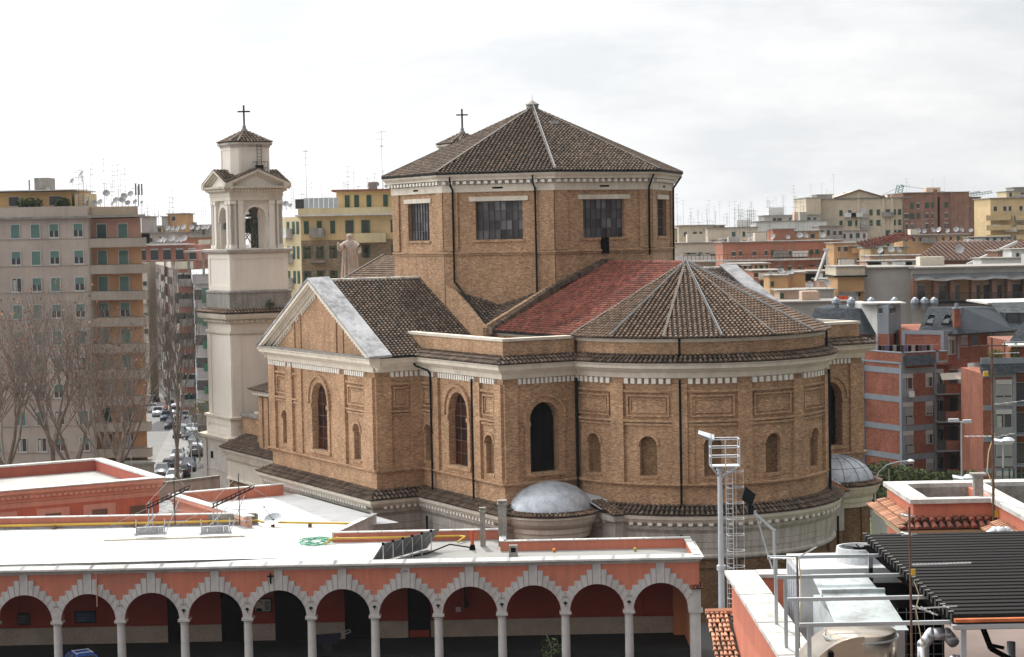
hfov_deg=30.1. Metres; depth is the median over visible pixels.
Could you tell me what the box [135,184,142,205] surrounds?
mobile phone mast
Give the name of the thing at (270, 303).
roof weed
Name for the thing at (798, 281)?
apartment building
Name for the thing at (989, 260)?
apartment building
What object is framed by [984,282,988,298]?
window
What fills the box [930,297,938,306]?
roof cowl
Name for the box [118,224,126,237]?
window
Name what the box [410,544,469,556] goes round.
black cable
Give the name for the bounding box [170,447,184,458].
parked car
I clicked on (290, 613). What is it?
door
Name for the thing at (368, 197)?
window
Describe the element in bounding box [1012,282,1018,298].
window
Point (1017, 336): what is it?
building
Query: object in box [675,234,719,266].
apartment building
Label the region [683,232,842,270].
apartment building
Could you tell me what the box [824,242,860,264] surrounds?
apartment building
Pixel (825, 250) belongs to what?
steel tripod
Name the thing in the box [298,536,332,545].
garden hose
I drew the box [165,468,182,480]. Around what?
parked car
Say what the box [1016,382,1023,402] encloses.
window
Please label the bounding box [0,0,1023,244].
sky
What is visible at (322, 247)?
window
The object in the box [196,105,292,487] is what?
bell tower
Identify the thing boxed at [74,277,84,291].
window
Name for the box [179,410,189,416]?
parked car
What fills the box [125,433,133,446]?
window
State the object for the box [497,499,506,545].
concrete chimney
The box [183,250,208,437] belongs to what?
street apartments
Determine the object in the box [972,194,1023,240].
apartment building
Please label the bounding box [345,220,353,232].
window
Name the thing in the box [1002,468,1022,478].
sports fence posts
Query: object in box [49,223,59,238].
window
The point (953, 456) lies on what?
window
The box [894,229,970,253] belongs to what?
apartment building
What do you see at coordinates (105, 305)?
window
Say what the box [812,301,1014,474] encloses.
brick apartments
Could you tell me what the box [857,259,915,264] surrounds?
apartment building
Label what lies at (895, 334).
terrace door
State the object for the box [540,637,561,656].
courtyard shrub
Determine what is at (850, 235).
apartment building
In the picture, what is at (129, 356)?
window
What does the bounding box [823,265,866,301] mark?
apartment building
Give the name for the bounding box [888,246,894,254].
satellite dish
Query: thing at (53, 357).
window
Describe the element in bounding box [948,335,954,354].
window
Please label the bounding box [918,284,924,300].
window
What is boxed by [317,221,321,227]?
window
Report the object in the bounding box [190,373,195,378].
window
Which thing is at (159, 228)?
apartment building
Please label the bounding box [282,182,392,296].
yellow apartments
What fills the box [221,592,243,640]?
door
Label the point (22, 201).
terrace plant
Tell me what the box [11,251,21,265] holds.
window
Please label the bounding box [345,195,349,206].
window
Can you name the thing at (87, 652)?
blue car
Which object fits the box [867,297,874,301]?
roof cowl
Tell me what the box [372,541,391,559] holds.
solar collector
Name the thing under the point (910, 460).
street lamp
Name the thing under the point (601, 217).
drum window
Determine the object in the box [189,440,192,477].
street lamp
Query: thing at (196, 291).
window
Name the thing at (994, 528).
silver duct
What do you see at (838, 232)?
apartment building
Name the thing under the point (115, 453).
bare plane tree
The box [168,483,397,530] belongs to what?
pink wing
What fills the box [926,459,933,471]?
window
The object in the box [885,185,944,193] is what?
tower crane
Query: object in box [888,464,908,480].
evergreen bush
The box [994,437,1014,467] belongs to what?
street lamp
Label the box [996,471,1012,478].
window
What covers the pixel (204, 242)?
apartment building
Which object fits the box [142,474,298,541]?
lighting boom
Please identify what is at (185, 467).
parked car
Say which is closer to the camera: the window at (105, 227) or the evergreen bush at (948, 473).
the evergreen bush at (948, 473)
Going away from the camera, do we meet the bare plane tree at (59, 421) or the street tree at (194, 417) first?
the bare plane tree at (59, 421)
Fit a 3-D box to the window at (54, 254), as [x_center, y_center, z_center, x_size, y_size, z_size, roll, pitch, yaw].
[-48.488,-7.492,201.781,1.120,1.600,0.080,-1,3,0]
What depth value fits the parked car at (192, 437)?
258.77 m
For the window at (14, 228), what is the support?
in the apartment block at (76, 242)
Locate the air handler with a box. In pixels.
[811,573,907,656]
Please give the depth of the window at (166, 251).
301.70 m
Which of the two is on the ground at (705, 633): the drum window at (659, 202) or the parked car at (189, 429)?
the parked car at (189, 429)
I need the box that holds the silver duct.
[986,526,1012,531]
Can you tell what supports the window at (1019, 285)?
in the apartment building at (943, 284)
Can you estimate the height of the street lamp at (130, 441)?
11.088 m
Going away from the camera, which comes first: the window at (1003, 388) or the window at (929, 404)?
the window at (1003, 388)
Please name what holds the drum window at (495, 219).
in the basilica
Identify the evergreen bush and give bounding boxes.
[868,460,902,497]
[870,487,886,511]
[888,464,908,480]
[896,464,917,480]
[910,468,931,480]
[919,470,947,480]
[935,470,962,479]
[952,469,976,479]
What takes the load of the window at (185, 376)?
in the street apartments at (173, 257)
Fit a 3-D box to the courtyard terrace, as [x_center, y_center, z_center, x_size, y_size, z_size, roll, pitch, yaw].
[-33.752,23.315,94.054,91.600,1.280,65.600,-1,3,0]
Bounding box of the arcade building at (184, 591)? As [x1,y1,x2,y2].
[0,512,703,656]
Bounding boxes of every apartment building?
[141,228,202,379]
[142,243,158,396]
[157,226,181,231]
[158,222,211,235]
[164,240,211,395]
[180,236,211,243]
[675,224,714,241]
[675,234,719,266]
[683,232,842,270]
[703,220,757,241]
[722,262,771,272]
[744,268,779,287]
[745,231,766,240]
[750,212,827,230]
[758,207,821,220]
[761,274,790,295]
[777,291,846,316]
[781,271,807,287]
[793,197,821,213]
[794,230,820,239]
[795,269,826,287]
[809,225,844,241]
[821,189,902,246]
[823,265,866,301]
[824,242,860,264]
[843,230,868,241]
[857,232,914,259]
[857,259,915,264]
[858,254,908,259]
[864,265,913,323]
[886,187,950,233]
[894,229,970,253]
[902,254,920,258]
[905,254,1023,323]
[951,191,969,233]
[961,236,1014,241]
[969,197,980,236]
[970,257,1020,263]
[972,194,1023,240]
[984,250,1002,256]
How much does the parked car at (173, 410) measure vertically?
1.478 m
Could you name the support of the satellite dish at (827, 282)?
on the roof hut at (826, 292)
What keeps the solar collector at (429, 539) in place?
on the arcade building at (184, 591)
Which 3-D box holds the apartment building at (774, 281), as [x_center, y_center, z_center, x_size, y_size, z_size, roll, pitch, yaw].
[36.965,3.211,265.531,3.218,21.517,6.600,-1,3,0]
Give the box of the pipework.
[917,622,1015,656]
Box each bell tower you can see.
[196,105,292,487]
[436,109,469,148]
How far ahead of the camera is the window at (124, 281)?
203.10 m
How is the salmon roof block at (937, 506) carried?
on the ground at (705, 633)
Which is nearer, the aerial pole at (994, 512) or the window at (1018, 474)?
the aerial pole at (994, 512)
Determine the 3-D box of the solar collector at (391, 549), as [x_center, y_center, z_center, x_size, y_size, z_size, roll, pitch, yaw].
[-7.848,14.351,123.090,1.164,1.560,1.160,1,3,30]
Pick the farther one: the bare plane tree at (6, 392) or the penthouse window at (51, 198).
the penthouse window at (51, 198)
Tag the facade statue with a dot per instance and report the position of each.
(350, 247)
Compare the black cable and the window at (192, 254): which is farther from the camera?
the window at (192, 254)
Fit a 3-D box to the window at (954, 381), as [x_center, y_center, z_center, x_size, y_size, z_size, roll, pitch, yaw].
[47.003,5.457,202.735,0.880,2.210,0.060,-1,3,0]
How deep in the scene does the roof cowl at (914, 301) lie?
211.87 m
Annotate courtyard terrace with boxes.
[0,633,689,656]
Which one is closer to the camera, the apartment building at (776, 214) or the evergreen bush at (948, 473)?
the evergreen bush at (948, 473)
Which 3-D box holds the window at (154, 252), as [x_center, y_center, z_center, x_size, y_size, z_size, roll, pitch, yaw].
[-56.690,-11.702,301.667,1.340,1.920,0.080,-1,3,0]
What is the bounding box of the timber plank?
[104,535,244,540]
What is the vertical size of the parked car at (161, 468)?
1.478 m
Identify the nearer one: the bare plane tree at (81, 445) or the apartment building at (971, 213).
the bare plane tree at (81, 445)
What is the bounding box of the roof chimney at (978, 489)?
[969,472,986,495]
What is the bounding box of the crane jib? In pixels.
[969,190,991,196]
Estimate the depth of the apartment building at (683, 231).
394.51 m
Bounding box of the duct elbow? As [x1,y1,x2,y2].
[799,626,898,656]
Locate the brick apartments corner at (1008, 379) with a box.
[961,343,1023,479]
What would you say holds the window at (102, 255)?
in the apartment block at (76, 242)
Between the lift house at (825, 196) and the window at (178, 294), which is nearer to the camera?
the window at (178, 294)
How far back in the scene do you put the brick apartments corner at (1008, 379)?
186.97 m
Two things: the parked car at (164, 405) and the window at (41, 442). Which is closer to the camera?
the window at (41, 442)
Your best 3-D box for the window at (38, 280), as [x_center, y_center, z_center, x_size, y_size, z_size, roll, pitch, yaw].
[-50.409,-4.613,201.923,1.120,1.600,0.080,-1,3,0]
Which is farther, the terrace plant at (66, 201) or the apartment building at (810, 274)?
the apartment building at (810, 274)
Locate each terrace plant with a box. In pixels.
[15,198,30,206]
[23,197,34,206]
[28,197,42,206]
[53,197,68,205]
[57,197,71,205]
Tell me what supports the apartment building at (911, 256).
on the ground at (705, 633)
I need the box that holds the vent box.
[509,544,517,556]
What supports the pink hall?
on the ground at (705, 633)
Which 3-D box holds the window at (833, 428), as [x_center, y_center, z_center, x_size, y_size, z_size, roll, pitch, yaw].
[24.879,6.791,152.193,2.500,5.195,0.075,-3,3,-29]
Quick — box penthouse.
[995,191,1023,197]
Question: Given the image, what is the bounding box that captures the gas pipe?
[0,519,465,544]
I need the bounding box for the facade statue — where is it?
[337,234,360,277]
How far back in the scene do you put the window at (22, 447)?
202.80 m
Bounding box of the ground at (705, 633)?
[183,245,870,656]
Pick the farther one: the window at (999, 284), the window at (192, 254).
the window at (192, 254)
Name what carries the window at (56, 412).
in the apartment block at (76, 242)
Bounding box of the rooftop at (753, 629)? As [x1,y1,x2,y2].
[705,569,1023,656]
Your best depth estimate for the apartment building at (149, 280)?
332.90 m
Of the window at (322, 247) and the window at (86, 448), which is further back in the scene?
the window at (322, 247)
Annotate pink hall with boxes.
[0,457,165,516]
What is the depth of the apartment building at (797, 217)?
404.47 m
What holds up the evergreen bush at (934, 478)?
on the ground at (705, 633)
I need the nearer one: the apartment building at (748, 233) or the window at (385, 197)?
the window at (385, 197)
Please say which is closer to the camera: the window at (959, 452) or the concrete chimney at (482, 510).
the concrete chimney at (482, 510)
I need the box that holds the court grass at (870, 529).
[870,517,887,533]
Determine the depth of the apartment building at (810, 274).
279.38 m
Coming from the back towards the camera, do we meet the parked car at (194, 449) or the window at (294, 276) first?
the parked car at (194, 449)
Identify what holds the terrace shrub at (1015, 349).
on the brick apartments corner at (1008, 379)
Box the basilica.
[219,100,883,622]
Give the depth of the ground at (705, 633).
133.60 m
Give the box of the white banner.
[871,509,887,532]
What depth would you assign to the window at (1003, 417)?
186.69 m
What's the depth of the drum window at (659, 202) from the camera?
162.79 m
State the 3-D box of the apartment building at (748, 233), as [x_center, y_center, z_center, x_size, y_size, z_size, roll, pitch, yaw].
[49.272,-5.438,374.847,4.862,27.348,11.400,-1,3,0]
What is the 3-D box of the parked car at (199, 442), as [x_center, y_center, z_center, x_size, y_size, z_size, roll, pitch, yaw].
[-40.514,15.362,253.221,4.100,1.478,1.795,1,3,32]
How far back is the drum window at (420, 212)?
159.80 m
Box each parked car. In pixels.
[147,403,157,411]
[148,393,157,401]
[152,406,162,416]
[154,462,170,475]
[157,402,167,409]
[160,410,170,420]
[162,458,174,467]
[164,418,175,428]
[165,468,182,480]
[168,405,179,414]
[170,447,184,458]
[172,427,186,437]
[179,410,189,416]
[179,463,189,476]
[181,419,197,426]
[181,430,197,439]
[181,457,196,470]
[185,423,197,432]
[186,444,202,456]
[187,434,198,443]
[192,438,202,448]
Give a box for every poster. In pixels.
[16,613,29,624]
[74,611,95,622]
[254,598,271,611]
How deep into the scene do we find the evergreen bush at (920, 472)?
188.56 m
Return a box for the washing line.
[835,295,857,300]
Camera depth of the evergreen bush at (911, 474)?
186.52 m
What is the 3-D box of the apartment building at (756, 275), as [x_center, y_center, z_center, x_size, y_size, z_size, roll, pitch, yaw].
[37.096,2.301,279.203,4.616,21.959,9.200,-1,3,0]
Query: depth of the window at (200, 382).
255.61 m
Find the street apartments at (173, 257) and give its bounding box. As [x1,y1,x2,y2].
[142,243,209,413]
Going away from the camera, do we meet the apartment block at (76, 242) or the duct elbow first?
the duct elbow
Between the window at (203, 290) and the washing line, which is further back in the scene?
the window at (203, 290)
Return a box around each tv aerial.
[861,241,868,265]
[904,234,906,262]
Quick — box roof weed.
[265,299,274,308]
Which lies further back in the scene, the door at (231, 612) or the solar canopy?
the door at (231, 612)
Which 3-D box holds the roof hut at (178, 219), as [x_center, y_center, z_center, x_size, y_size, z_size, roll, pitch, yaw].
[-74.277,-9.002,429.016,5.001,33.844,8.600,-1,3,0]
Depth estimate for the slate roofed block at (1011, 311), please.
213.40 m
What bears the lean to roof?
on the ground at (705, 633)
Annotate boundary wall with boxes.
[159,475,219,500]
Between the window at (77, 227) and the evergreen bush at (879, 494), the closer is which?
the evergreen bush at (879, 494)
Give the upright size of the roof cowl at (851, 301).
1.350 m
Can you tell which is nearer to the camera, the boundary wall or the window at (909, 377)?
the boundary wall
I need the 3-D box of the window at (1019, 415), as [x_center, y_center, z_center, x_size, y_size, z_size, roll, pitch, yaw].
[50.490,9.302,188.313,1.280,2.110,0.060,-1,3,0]
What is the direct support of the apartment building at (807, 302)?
on the ground at (705, 633)
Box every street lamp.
[130,407,145,465]
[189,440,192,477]
[874,459,913,533]
[948,418,971,475]
[952,474,972,479]
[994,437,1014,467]
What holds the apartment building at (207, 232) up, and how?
on the ground at (705, 633)
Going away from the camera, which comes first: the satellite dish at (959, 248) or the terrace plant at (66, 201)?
the terrace plant at (66, 201)
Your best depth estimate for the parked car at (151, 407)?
309.13 m
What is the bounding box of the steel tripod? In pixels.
[814,248,829,281]
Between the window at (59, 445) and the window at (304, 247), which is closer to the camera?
the window at (59, 445)
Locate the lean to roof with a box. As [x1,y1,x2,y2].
[159,500,172,513]
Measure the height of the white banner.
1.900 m
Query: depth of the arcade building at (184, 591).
126.22 m
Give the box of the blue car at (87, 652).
[65,648,97,656]
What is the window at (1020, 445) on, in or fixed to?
in the brick apartments corner at (1008, 379)
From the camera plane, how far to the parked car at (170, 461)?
229.86 m
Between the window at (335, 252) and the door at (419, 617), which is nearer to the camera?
the door at (419, 617)
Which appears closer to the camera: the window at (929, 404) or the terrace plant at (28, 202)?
the window at (929, 404)
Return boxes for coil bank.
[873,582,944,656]
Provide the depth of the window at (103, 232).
202.80 m
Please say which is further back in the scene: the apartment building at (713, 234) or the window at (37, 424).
the apartment building at (713, 234)
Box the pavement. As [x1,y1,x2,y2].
[154,428,188,468]
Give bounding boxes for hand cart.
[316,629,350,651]
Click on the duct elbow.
(864, 641)
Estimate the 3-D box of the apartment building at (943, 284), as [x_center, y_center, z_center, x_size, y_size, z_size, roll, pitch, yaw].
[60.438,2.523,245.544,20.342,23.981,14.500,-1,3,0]
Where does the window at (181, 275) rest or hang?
in the street apartments at (173, 257)
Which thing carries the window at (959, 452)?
in the brick apartments at (912, 402)
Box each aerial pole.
[770,547,816,647]
[897,506,970,656]
[964,338,1023,520]
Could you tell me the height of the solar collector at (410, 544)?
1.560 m
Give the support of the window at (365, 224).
in the yellow apartments at (315, 230)
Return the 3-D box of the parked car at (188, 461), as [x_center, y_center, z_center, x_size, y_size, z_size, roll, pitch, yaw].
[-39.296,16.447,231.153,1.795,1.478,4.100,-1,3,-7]
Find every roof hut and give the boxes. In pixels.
[141,216,157,243]
[160,216,169,225]
[166,213,194,231]
[770,288,805,298]
[801,287,836,297]
[811,278,826,286]
[998,248,1023,256]
[1005,187,1023,190]
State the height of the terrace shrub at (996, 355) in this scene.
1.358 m
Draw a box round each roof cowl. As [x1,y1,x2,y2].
[832,297,839,307]
[847,297,855,307]
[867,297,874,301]
[911,297,918,308]
[920,297,928,308]
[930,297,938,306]
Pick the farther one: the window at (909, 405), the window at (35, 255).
the window at (35, 255)
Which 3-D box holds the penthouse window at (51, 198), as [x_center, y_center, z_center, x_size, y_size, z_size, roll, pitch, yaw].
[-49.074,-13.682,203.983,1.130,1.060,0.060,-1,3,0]
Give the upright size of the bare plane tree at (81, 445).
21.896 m
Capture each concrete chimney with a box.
[479,507,485,546]
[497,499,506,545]
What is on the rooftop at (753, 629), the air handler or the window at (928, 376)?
the air handler
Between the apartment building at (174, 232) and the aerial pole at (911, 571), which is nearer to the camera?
the aerial pole at (911, 571)
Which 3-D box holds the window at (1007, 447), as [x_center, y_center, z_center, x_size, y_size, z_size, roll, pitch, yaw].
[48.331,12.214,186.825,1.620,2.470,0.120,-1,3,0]
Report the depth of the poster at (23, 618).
126.24 m
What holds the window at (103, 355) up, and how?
in the apartment block at (76, 242)
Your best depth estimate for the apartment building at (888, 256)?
289.88 m
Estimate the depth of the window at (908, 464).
199.22 m
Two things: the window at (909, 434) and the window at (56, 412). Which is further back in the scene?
the window at (56, 412)
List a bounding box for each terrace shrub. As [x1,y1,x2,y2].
[987,349,1004,359]
[1007,343,1021,356]
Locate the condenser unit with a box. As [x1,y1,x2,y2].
[786,543,899,639]
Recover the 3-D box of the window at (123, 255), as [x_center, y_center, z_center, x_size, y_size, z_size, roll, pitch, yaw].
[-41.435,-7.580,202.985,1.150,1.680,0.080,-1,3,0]
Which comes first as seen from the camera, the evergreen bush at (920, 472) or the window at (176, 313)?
the evergreen bush at (920, 472)
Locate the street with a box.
[146,380,173,476]
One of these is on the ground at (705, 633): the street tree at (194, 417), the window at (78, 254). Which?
the street tree at (194, 417)
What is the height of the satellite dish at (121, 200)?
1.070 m
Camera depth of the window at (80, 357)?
202.35 m
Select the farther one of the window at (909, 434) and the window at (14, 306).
the window at (14, 306)
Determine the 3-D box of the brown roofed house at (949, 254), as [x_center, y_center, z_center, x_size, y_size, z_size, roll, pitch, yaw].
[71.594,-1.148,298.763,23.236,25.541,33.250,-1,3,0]
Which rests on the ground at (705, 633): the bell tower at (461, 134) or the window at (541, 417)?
the bell tower at (461, 134)
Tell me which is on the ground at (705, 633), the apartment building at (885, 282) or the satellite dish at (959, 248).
the apartment building at (885, 282)
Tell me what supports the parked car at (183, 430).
on the ground at (705, 633)
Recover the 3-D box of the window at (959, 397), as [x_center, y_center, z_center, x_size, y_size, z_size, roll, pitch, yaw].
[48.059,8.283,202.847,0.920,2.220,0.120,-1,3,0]
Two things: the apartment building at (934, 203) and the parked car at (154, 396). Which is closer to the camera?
the parked car at (154, 396)
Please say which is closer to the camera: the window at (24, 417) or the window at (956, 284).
the window at (24, 417)
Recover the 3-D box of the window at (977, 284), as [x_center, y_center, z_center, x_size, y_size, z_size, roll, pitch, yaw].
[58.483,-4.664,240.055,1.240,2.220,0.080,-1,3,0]
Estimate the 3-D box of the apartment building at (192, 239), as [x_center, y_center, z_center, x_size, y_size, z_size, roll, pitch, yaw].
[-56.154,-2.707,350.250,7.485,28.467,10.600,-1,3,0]
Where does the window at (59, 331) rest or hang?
in the apartment block at (76, 242)
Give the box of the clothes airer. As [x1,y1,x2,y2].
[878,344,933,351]
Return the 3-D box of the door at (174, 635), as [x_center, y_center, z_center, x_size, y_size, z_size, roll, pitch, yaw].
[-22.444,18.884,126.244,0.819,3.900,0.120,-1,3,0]
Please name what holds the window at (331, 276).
in the yellow apartments at (315, 230)
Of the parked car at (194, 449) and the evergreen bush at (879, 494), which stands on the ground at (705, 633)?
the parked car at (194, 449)
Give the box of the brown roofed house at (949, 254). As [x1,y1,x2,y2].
[915,240,1023,264]
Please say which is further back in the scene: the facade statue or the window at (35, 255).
the window at (35, 255)
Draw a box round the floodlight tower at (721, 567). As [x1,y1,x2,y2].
[698,430,744,618]
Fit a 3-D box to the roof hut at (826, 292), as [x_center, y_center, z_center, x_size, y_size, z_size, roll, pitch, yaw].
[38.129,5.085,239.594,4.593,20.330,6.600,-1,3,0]
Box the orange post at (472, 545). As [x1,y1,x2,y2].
[469,530,475,549]
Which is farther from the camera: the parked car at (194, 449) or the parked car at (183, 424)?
the parked car at (183, 424)
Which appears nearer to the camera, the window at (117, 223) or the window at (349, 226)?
the window at (117, 223)
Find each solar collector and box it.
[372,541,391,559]
[382,538,401,558]
[390,536,411,558]
[399,533,420,557]
[409,531,429,555]
[418,528,438,552]
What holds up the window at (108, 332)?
in the apartment block at (76, 242)
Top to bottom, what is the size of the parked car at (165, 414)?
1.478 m
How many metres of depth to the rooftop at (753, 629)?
38.25 m
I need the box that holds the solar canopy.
[767,531,1023,656]
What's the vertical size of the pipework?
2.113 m
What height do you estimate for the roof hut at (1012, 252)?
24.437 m
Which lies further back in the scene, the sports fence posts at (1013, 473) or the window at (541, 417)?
the sports fence posts at (1013, 473)
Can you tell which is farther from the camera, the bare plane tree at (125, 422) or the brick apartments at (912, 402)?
the brick apartments at (912, 402)
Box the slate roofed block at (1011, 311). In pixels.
[966,298,1023,366]
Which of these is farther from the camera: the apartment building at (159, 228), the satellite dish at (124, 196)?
the apartment building at (159, 228)
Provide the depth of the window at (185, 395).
300.82 m
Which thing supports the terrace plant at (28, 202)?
on the apartment block at (76, 242)
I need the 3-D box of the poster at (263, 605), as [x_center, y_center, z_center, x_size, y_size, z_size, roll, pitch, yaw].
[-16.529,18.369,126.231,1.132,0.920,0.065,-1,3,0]
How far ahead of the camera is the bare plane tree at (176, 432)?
192.29 m
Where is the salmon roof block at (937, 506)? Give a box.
[866,479,1023,532]
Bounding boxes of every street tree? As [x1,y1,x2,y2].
[174,398,208,459]
[190,410,207,443]
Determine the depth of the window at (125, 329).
203.39 m
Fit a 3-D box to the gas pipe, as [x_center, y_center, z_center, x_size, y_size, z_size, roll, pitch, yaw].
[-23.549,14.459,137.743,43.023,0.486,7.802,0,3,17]
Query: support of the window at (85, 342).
in the apartment block at (76, 242)
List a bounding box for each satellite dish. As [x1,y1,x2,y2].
[103,190,109,195]
[119,197,125,205]
[121,193,127,202]
[169,235,174,243]
[263,506,281,526]
[824,279,830,284]
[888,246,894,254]
[955,244,963,252]
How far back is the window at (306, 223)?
239.54 m
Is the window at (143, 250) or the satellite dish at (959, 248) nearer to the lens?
the satellite dish at (959, 248)
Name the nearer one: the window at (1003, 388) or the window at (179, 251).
the window at (1003, 388)
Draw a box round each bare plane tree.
[0,278,127,460]
[0,289,70,464]
[0,310,152,459]
[0,317,52,421]
[34,302,191,463]
[45,352,163,462]
[143,275,207,479]
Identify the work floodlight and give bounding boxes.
[741,486,775,572]
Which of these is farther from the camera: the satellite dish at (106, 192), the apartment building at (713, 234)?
the apartment building at (713, 234)
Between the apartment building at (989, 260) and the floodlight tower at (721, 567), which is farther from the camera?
the apartment building at (989, 260)
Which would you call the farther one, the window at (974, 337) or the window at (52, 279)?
the window at (974, 337)
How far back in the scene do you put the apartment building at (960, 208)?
427.33 m
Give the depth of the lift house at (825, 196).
435.10 m
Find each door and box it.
[167,598,180,642]
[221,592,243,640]
[274,590,307,639]
[344,589,370,638]
[407,588,430,637]
[894,333,896,351]
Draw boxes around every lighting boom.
[68,474,234,545]
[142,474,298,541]
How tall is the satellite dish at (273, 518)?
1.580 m
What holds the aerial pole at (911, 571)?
on the rooftop at (753, 629)
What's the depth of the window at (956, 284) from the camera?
240.07 m
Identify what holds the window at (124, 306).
in the apartment block at (76, 242)
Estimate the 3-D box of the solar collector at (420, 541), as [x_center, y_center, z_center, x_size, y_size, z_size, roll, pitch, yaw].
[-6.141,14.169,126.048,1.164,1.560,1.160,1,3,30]
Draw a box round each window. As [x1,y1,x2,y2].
[9,197,18,206]
[10,224,20,238]
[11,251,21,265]
[12,278,21,292]
[12,305,22,319]
[17,411,26,426]
[17,438,27,452]
[30,224,40,238]
[31,251,41,265]
[32,277,41,292]
[32,304,42,318]
[36,411,45,425]
[37,438,47,452]
[49,196,58,205]
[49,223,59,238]
[49,250,59,264]
[50,277,60,291]
[51,304,61,318]
[52,331,62,345]
[53,357,62,372]
[54,384,64,398]
[54,411,64,425]
[57,437,65,451]
[73,223,83,237]
[74,250,83,264]
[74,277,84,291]
[75,303,85,318]
[77,330,86,344]
[77,357,86,371]
[78,410,88,424]
[79,437,89,451]
[96,223,106,236]
[96,224,106,237]
[97,250,107,263]
[98,276,108,290]
[99,302,109,316]
[99,329,109,342]
[100,355,110,368]
[103,408,111,421]
[103,433,112,447]
[117,223,127,236]
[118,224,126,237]
[118,249,128,263]
[119,276,129,289]
[120,302,130,316]
[120,328,130,342]
[121,354,131,368]
[124,408,133,420]
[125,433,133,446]
[142,249,145,260]
[150,249,158,260]
[163,248,170,260]
[175,293,186,302]
[176,248,183,259]
[176,313,187,322]
[177,273,183,283]
[178,373,189,383]
[181,393,186,401]
[188,248,196,259]
[188,393,195,398]
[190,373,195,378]
[194,288,201,300]
[195,312,202,323]
[196,333,202,345]
[196,356,203,368]
[197,379,204,390]
[197,401,204,413]
[201,288,208,299]
[293,271,295,283]
[297,271,299,283]
[303,246,310,258]
[304,221,308,233]
[304,271,310,280]
[316,246,323,258]
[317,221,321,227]
[317,271,323,276]
[318,384,327,449]
[329,245,336,257]
[330,221,334,232]
[330,270,337,278]
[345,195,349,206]
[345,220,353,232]
[354,195,358,206]
[361,220,369,232]
[362,245,369,257]
[366,195,370,206]
[383,195,387,206]
[411,203,429,240]
[455,394,467,465]
[476,201,522,239]
[530,402,553,471]
[583,199,621,237]
[657,199,662,235]
[831,386,835,444]
[903,373,912,388]
[903,402,912,423]
[903,431,913,452]
[903,460,913,469]
[904,213,908,218]
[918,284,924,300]
[925,373,932,386]
[925,401,932,415]
[926,430,932,443]
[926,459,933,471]
[936,369,943,382]
[937,396,943,410]
[937,425,943,439]
[937,453,943,471]
[939,283,946,300]
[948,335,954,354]
[949,369,956,383]
[949,425,957,440]
[950,397,956,410]
[950,453,957,468]
[955,283,958,300]
[958,396,960,410]
[959,452,960,468]
[960,333,967,346]
[971,334,977,345]
[976,283,979,298]
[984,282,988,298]
[995,379,1011,396]
[996,409,1011,426]
[996,443,1012,457]
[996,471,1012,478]
[997,282,1001,298]
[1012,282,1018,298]
[1015,282,1020,297]
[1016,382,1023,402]
[1016,412,1023,432]
[1017,442,1023,463]
[1017,473,1023,478]
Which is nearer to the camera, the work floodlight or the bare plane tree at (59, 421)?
the work floodlight
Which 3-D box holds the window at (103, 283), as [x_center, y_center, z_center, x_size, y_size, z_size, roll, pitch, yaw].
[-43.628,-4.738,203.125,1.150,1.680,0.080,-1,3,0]
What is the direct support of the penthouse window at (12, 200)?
in the apartment block at (76, 242)
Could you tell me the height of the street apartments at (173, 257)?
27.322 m
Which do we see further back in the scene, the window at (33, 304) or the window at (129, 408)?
the window at (129, 408)
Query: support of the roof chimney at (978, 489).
on the salmon roof block at (937, 506)
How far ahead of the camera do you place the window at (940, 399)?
202.85 m
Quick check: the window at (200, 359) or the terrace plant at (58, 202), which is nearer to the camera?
the terrace plant at (58, 202)
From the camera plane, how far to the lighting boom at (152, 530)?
135.91 m
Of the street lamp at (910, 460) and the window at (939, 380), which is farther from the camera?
the window at (939, 380)
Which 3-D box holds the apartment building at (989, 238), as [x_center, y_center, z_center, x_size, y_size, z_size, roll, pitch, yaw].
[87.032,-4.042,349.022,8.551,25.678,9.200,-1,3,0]
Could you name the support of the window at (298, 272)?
in the yellow apartments at (315, 230)
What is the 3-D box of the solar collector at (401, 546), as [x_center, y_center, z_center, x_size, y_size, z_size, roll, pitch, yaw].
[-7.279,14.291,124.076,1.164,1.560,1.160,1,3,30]
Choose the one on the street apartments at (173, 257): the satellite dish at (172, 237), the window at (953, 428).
the satellite dish at (172, 237)
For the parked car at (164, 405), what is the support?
on the street
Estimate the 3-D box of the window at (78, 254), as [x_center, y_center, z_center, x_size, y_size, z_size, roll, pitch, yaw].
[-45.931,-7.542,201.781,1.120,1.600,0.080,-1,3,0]
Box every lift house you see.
[765,228,795,240]
[811,194,833,198]
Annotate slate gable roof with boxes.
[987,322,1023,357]
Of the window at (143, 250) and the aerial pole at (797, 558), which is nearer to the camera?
the aerial pole at (797, 558)
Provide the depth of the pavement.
255.56 m
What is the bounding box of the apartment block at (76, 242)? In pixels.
[0,178,154,472]
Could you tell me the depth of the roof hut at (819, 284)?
262.32 m

